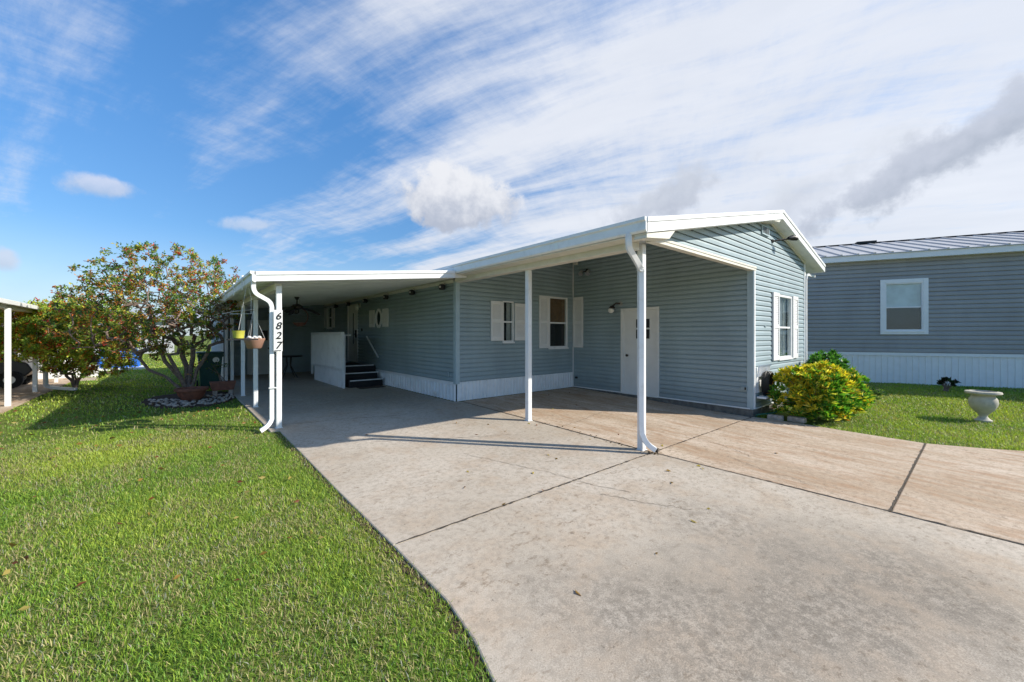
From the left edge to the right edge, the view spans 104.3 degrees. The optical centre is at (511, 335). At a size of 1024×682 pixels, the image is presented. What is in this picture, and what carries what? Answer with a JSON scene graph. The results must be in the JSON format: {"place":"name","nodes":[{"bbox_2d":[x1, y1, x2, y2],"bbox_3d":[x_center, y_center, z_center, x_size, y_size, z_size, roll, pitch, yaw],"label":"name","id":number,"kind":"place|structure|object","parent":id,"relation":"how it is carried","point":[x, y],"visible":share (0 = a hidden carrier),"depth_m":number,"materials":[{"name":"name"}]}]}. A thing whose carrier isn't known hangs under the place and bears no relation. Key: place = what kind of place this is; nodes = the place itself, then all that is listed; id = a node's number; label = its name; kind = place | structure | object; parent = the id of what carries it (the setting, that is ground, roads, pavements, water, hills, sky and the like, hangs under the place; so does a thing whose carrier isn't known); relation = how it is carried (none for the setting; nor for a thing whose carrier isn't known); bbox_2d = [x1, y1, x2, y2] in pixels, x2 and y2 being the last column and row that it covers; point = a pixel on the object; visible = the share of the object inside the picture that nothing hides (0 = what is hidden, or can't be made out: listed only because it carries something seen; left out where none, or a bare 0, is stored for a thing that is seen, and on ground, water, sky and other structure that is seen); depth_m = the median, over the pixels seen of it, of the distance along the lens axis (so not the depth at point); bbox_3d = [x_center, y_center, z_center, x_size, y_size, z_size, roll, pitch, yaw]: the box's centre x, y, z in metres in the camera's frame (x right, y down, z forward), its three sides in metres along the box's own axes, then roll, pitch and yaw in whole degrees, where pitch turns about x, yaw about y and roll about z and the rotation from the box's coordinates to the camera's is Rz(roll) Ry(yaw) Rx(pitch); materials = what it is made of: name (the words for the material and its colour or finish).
{"place":"outdoors","nodes":[
{"label":"outdoors","id":0,"kind":"place"},
{"bbox_2d":[0,336,1023,681],"bbox_3d":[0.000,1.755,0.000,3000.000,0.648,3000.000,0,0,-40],"label":"ground","id":1,"kind":"structure","parent":0,"point":[114,426],"depth_m":2.80,"materials":[{"name":"plant"}]},
{"bbox_2d":[0,378,69,413],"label":"neighbour slab","id":2,"kind":"structure","parent":1,"relation":"on","point":[22,394],"depth_m":10.19,"materials":[{"name":"beige concrete"}]},
{"bbox_2d":[0,318,40,387],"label":"golf cart","id":3,"kind":"object","parent":2,"relation":"on","point":[21,373],"visible":0.59,"depth_m":11.06,"materials":[{"name":"plastic"}]},
{"bbox_2d":[0,298,80,405],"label":"white carport","id":4,"kind":"object","parent":2,"relation":"on","point":[7,306],"visible":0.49,"depth_m":8.33,"materials":[{"name":"metal"}]},
{"bbox_2d":[0,295,146,387],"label":"red leaf shrub","id":5,"kind":"object","parent":1,"relation":"on","point":[29,343],"visible":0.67,"depth_m":10.07,"materials":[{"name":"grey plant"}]},
{"bbox_2d":[81,377,97,380],"bbox_3d":[-14.231,1.475,13.302,0.500,0.050,1.100,0,0,-40],"label":"paving stone","id":6,"kind":"object","parent":1,"relation":"on","point":[90,378],"visible":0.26,"depth_m":13.35,"materials":[{"name":"beige stone"}]},
{"bbox_2d":[86,365,98,376],"bbox_3d":[-14.808,1.275,14.059,0.360,0.430,0.355,0,0,-40],"label":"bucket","id":7,"kind":"object","parent":1,"relation":"on","point":[95,375],"visible":0.2,"depth_m":14.02,"materials":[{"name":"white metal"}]},
{"bbox_2d":[97,347,147,370],"bbox_3d":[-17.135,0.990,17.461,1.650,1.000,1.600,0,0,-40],"label":"car","id":8,"kind":"object","parent":1,"relation":"on","point":[139,367],"visible":0.08,"depth_m":17.26,"materials":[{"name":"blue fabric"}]},
{"bbox_2d":[0,354,252,445],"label":"back grass","id":9,"kind":"structure","parent":1,"relation":"on","point":[149,375],"depth_m":8.45,"materials":[{"name":"green plant"}]},
{"bbox_2d":[86,309,210,354],"bbox_3d":[-36.061,-0.360,31.699,19.000,3.800,8.000,0,0,-40],"label":"distant home","id":10,"kind":"object","parent":1,"relation":"on","point":[159,323],"visible":0.02,"depth_m":33.24,"materials":[{"name":"metal"}]},
{"bbox_2d":[141,391,235,408],"bbox_3d":[-7.445,1.468,9.289,1.798,0.040,2.948,0,0,-40],"label":"mulch bed","id":11,"kind":"object","parent":1,"relation":"on","point":[169,397],"visible":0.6,"depth_m":8.88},
{"bbox_2d":[41,240,247,387],"bbox_3d":[-8.622,-0.414,9.627,4.146,3.832,2.975,0,0,-3],"label":"spreading tree","id":12,"kind":"object","parent":11,"relation":"on","point":[169,301],"visible":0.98,"depth_m":9.29,"materials":[{"name":"green plant"}]},
{"bbox_2d":[148,393,234,406],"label":"bed stones","id":13,"kind":"object","parent":11,"relation":"on","point":[187,403],"visible":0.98,"depth_m":8.71,"materials":[{"name":"grey stone"}]},
{"bbox_2d":[174,386,208,400],"bbox_3d":[-7.242,1.330,9.003,0.620,0.280,0.615,0,0,-40],"label":"terracotta pot","id":14,"kind":"object","parent":11,"relation":"on","point":[191,393],"visible":0.95,"depth_m":8.85,"materials":[{"name":"brown ceramic"}]},
{"bbox_2d":[205,359,235,394],"bbox_3d":[-7.175,1.024,9.793,0.632,0.893,0.342,0,0,-40],"label":"planter trough","id":15,"kind":"object","parent":11,"relation":"on","point":[219,385],"visible":1,"depth_m":9.75,"materials":[{"name":"ceramic"}]},
{"bbox_2d":[196,351,223,385],"bbox_3d":[-8.483,0.959,11.178,0.600,0.998,0.715,0,0,-40],"label":"wheelie bin","id":16,"kind":"object","parent":1,"relation":"on","point":[206,377],"visible":0.62,"depth_m":10.95,"materials":[{"name":"green plastic"}]},
{"bbox_2d":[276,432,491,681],"bbox_3d":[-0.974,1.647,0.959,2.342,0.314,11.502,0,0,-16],"label":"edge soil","id":17,"kind":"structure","parent":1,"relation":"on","point":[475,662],"depth_m":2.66,"materials":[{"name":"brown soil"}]},
{"bbox_2d":[223,371,648,546],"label":"carport slab","id":18,"kind":"structure","parent":1,"relation":"on","point":[396,490],"depth_m":5.35,"materials":[{"name":"grey concrete"}]},
{"bbox_2d":[274,355,302,378],"bbox_3d":[-7.673,1.083,13.685,0.860,0.767,0.860,0,0,-40],"label":"patio table","id":19,"kind":"object","parent":18,"relation":"on","point":[290,356],"visible":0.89,"depth_m":13.67,"materials":[{"name":"black plastic"}]},
{"bbox_2d":[311,332,383,388],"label":"entry steps","id":20,"kind":"structure","parent":18,"relation":"on","point":[330,365],"depth_m":11.73,"materials":[{"name":"white paint"}]},
{"bbox_2d":[357,385,385,388],"bbox_3d":[-3.931,1.452,11.129,0.700,0.013,0.340,0,0,-40],"label":"doormat","id":21,"kind":"object","parent":18,"relation":"on","point":[368,387],"visible":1,"depth_m":11.02,"materials":[{"name":"black rubber"}]},
{"bbox_2d":[202,210,825,452],"bbox_3d":[-2.482,-0.409,13.581,12.118,4.337,18.674,0,0,-40],"label":"mobile home","id":22,"kind":"object","parent":1,"relation":"on","point":[714,306],"visible":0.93,"depth_m":9.14,"materials":[{"name":"blue"}]},
{"bbox_2d":[226,290,257,339],"bbox_3d":[-4.093,-0.344,6.048,0.380,0.833,0.200,0,0,-40],"label":"yellow planter","id":23,"kind":"object","parent":22,"relation":"hanging from","point":[238,335],"visible":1,"depth_m":5.96,"materials":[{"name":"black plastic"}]},
{"bbox_2d":[247,320,268,374],"bbox_3d":[-9.436,0.450,14.929,0.820,2.040,0.142,0,0,-40],"label":"door","id":24,"kind":"structure","parent":22,"relation":"in","point":[263,353],"depth_m":14.96,"materials":[{"name":"black plastic"}]},
{"bbox_2d":[273,310,282,350],"bbox_3d":[-3.617,-0.070,6.165,0.128,0.640,0.028,0,0,-40],"label":"house number sign","id":25,"kind":"object","parent":22,"relation":"attached to","point":[277,330],"visible":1,"depth_m":6.15,"materials":[{"name":"white plastic"}]},
{"bbox_2d":[293,309,307,325],"bbox_3d":[-6.204,-0.710,11.653,0.392,0.900,0.380,0,0,-40],"label":"hanging basket","id":26,"kind":"object","parent":22,"relation":"hanging from","point":[299,323],"visible":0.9,"depth_m":11.55,"materials":[{"name":"wicker"}]},
{"bbox_2d":[283,297,320,314],"bbox_3d":[-5.670,-0.772,10.464,1.273,0.455,1.224,0,0,-40],"label":"ceiling fan","id":27,"kind":"object","parent":22,"relation":"hanging from","point":[295,308],"visible":0.94,"depth_m":10.39,"materials":[{"name":"brown metal"}]},
{"bbox_2d":[326,306,331,328],"bbox_3d":[-7.078,-0.693,15.980,0.505,0.895,0.670,0,0,-40],"label":"window","id":28,"kind":"structure","parent":22,"relation":"in","point":[328,308],"depth_m":16.06,"materials":[{"name":"white glass"}]},
{"bbox_2d":[347,304,358,361],"bbox_3d":[-5.526,-0.080,13.828,0.142,1.980,1.020,0,0,-40],"label":"door","id":29,"kind":"structure","parent":22,"relation":"in","point":[352,314],"depth_m":13.87,"materials":[{"name":"black plastic"}]},
{"bbox_2d":[355,303,360,309],"bbox_3d":[-5.124,-0.950,13.224,0.161,0.220,0.130,0,0,-40],"label":"coach lamp","id":30,"kind":"object","parent":22,"relation":"attached to","point":[357,306],"visible":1,"depth_m":13.19,"materials":[{"name":"black metal"}]},
{"bbox_2d":[375,308,381,327],"bbox_3d":[-4.027,-0.515,12.031,0.031,0.580,0.540,0,0,-40],"label":"oval window","id":31,"kind":"structure","parent":22,"relation":"in","point":[378,315],"depth_m":12.06,"materials":[{"name":"white glass"}]},
{"bbox_2d":[409,288,414,294],"bbox_3d":[-2.556,-1.118,10.157,0.159,0.187,0.159,0,0,-23],"label":"eave spotlight","id":32,"kind":"object","parent":22,"relation":"attached to","point":[411,291],"visible":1,"depth_m":10.10,"materials":[{"name":"black plastic"}]},
{"bbox_2d":[438,282,444,289],"bbox_3d":[-1.586,-1.118,9.013,0.159,0.187,0.159,0,0,-23],"label":"eave spotlight","id":33,"kind":"object","parent":22,"relation":"attached to","point":[441,286],"visible":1,"depth_m":8.96,"materials":[{"name":"black plastic"}]},
{"bbox_2d":[502,301,514,342],"bbox_3d":[-0.236,-0.318,9.880,0.380,1.025,0.505,0,0,-40],"label":"window","id":34,"kind":"structure","parent":22,"relation":"in","point":[508,306],"depth_m":9.83,"materials":[{"name":"glass"}]},
{"bbox_2d":[538,296,568,348],"bbox_3d":[1.122,-0.333,11.031,0.780,1.415,0.505,0,0,-40],"label":"window","id":35,"kind":"structure","parent":22,"relation":"in","point":[558,306],"depth_m":11.07,"materials":[{"name":"white metal"}]},
{"bbox_2d":[578,269,589,275],"bbox_3d":[1.987,-1.703,10.789,0.228,0.214,0.373,0,0,-40],"label":"flood light","id":36,"kind":"object","parent":22,"relation":"attached to","point":[587,273],"visible":1,"depth_m":10.80,"materials":[{"name":"brown metal"}]},
{"bbox_2d":[608,301,622,312],"bbox_3d":[2.613,-0.708,10.095,0.352,0.305,0.170,0,0,1],"label":"globe lamp","id":37,"kind":"object","parent":22,"relation":"attached to","point":[612,307],"visible":1,"depth_m":10.05,"materials":[{"name":"white glass"}]},
{"bbox_2d":[621,306,658,397],"bbox_3d":[3.093,0.395,9.664,0.142,2.130,1.040,0,0,-40],"label":"door","id":38,"kind":"structure","parent":22,"relation":"in","point":[628,315],"depth_m":9.75,"materials":[{"name":"white plastic"}]},
{"bbox_2d":[756,364,774,398],"bbox_3d":[5.119,0.915,8.003,0.680,0.649,0.186,0,0,-40],"label":"hose reel","id":39,"kind":"object","parent":22,"relation":"attached to","point":[764,378],"visible":0.81,"depth_m":7.88,"materials":[{"name":"white plastic"}]},
{"bbox_2d":[764,294,792,360],"bbox_3d":[6.050,-0.172,9.192,0.960,1.455,0.505,0,0,-40],"label":"window","id":40,"kind":"structure","parent":22,"relation":"in","point":[785,301],"depth_m":9.30,"materials":[{"name":"white metal"}]},
{"bbox_2d":[771,235,798,242],"bbox_3d":[5.803,-2.049,8.470,0.604,0.178,0.122,0,0,-7],"label":"security light","id":41,"kind":"object","parent":22,"relation":"attached to","point":[793,238],"visible":1,"depth_m":8.45,"materials":[{"name":"white metal"}]},
{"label":"wire hanger","id":42,"kind":"object","parent":22,"relation":"hanging from","visible":0},
{"bbox_2d":[243,312,264,348],"bbox_3d":[-4.262,-0.090,6.587,0.310,0.621,0.307,0,0,-40],"label":"hanging planter","id":43,"kind":"object","parent":42,"relation":"hanging from","point":[254,344],"visible":0.91,"depth_m":6.50,"materials":[{"name":"orange ceramic"}]},
{"bbox_2d":[397,401,1021,543],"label":"joint dirt","id":44,"kind":"structure","parent":1,"relation":"on","point":[897,496],"depth_m":4.27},
{"bbox_2d":[767,414,783,420],"bbox_3d":[5.056,1.580,7.644,0.260,0.100,0.140,0,0,42],"label":"edging stone","id":45,"kind":"object","parent":1,"relation":"on","point":[775,417],"visible":0.87,"depth_m":7.59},
{"bbox_2d":[655,417,923,511],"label":"parking slab","id":46,"kind":"structure","parent":1,"relation":"on","point":[866,469],"depth_m":5.36,"materials":[{"name":"beige concrete"}]},
{"bbox_2d":[291,409,821,509],"bbox_3d":[-0.185,1.553,5.558,6.573,0.189,4.387,0,0,-12],"label":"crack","id":47,"kind":"object","parent":46,"relation":"on","point":[564,476],"visible":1,"depth_m":4.90,"materials":[{"name":"grey concrete"}]},
{"bbox_2d":[755,385,776,416],"bbox_3d":[4.996,1.281,7.789,0.581,0.585,0.132,0,0,-27],"label":"garden hose","id":48,"kind":"object","parent":46,"relation":"on","point":[767,413],"visible":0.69,"depth_m":7.76,"materials":[{"name":"rubber"}]},
{"bbox_2d":[787,416,806,423],"bbox_3d":[5.339,1.580,7.465,0.140,0.100,0.280,0,0,-36],"label":"edging stone","id":49,"kind":"object","parent":1,"relation":"on","point":[797,419],"visible":1,"depth_m":7.41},
{"bbox_2d":[767,360,876,420],"bbox_3d":[6.108,1.040,7.782,2.273,1.162,1.228,0,0,-21],"label":"croton bush","id":50,"kind":"object","parent":1,"relation":"on","point":[823,389],"visible":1,"depth_m":7.47,"materials":[{"name":"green plant"}]},
{"bbox_2d":[803,349,850,368],"bbox_3d":[7.395,0.944,9.370,1.358,1.305,1.028,0,0,-40],"label":"green shrub","id":51,"kind":"object","parent":1,"relation":"on","point":[832,356],"visible":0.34,"depth_m":9.23,"materials":[{"name":"green plant"}]},
{"bbox_2d":[856,385,887,402],"bbox_3d":[8.756,1.417,9.944,1.749,0.280,0.944,0,0,-40],"label":"ground cover plant","id":52,"kind":"object","parent":1,"relation":"on","point":[877,392],"visible":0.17,"depth_m":9.59,"materials":[{"name":"green plant"}]},
{"bbox_2d":[757,381,1023,450],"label":"side grass","id":53,"kind":"structure","parent":1,"relation":"on","point":[906,393],"depth_m":8.01,"materials":[{"name":"green plant"}]},
{"bbox_2d":[807,230,1023,388],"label":"grey home","id":54,"kind":"object","parent":1,"relation":"on","point":[929,311],"visible":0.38,"depth_m":11.68,"materials":[{"name":"plastic"}]},
{"bbox_2d":[880,278,928,333],"bbox_3d":[11.726,-0.849,12.026,0.505,1.642,1.080,0,0,-65],"label":"window","id":55,"kind":"structure","parent":54,"relation":"in","point":[904,303],"depth_m":11.84,"materials":[{"name":"white glass"}]},
{"bbox_2d":[936,376,960,390],"bbox_3d":[11.546,1.280,10.518,0.365,0.397,0.492,0,0,-20],"label":"shrub","id":56,"kind":"object","parent":1,"relation":"on","point":[942,381],"visible":0.99,"depth_m":10.50,"materials":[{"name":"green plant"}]},
{"bbox_2d":[891,443,1023,545],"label":"apron slab","id":57,"kind":"structure","parent":1,"relation":"on","point":[980,490],"depth_m":4.29,"materials":[{"name":"beige concrete"}]},
{"bbox_2d":[964,390,1002,422],"bbox_3d":[9.180,1.381,7.759,0.497,0.592,0.497,0,0,-40],"label":"garden urn","id":58,"kind":"object","parent":1,"relation":"on","point":[983,404],"visible":0.99,"depth_m":7.67,"materials":[{"name":"stone"}]},
{"bbox_2d":[0,0,1023,335],"label":"sky","id":59,"kind":"structure","parent":0,"point":[263,135],"materials":[{"name":"blue"}]},
{"bbox_2d":[464,387,748,452],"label":"porch slab","id":60,"kind":"structure","parent":0,"point":[668,424],"depth_m":7.71,"materials":[{"name":"beige concrete"}]},
{"bbox_2d":[394,453,1023,681],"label":"driveway","id":61,"kind":"structure","parent":0,"point":[745,579],"depth_m":2.63,"materials":[{"name":"grey concrete"}]},
{"bbox_2d":[0,392,709,609],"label":"fallen leaves","id":62,"kind":"object","parent":61,"relation":"on","point":[80,583],"visible":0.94,"depth_m":4.25,"materials":[{"name":"brown plant"}]}
]}

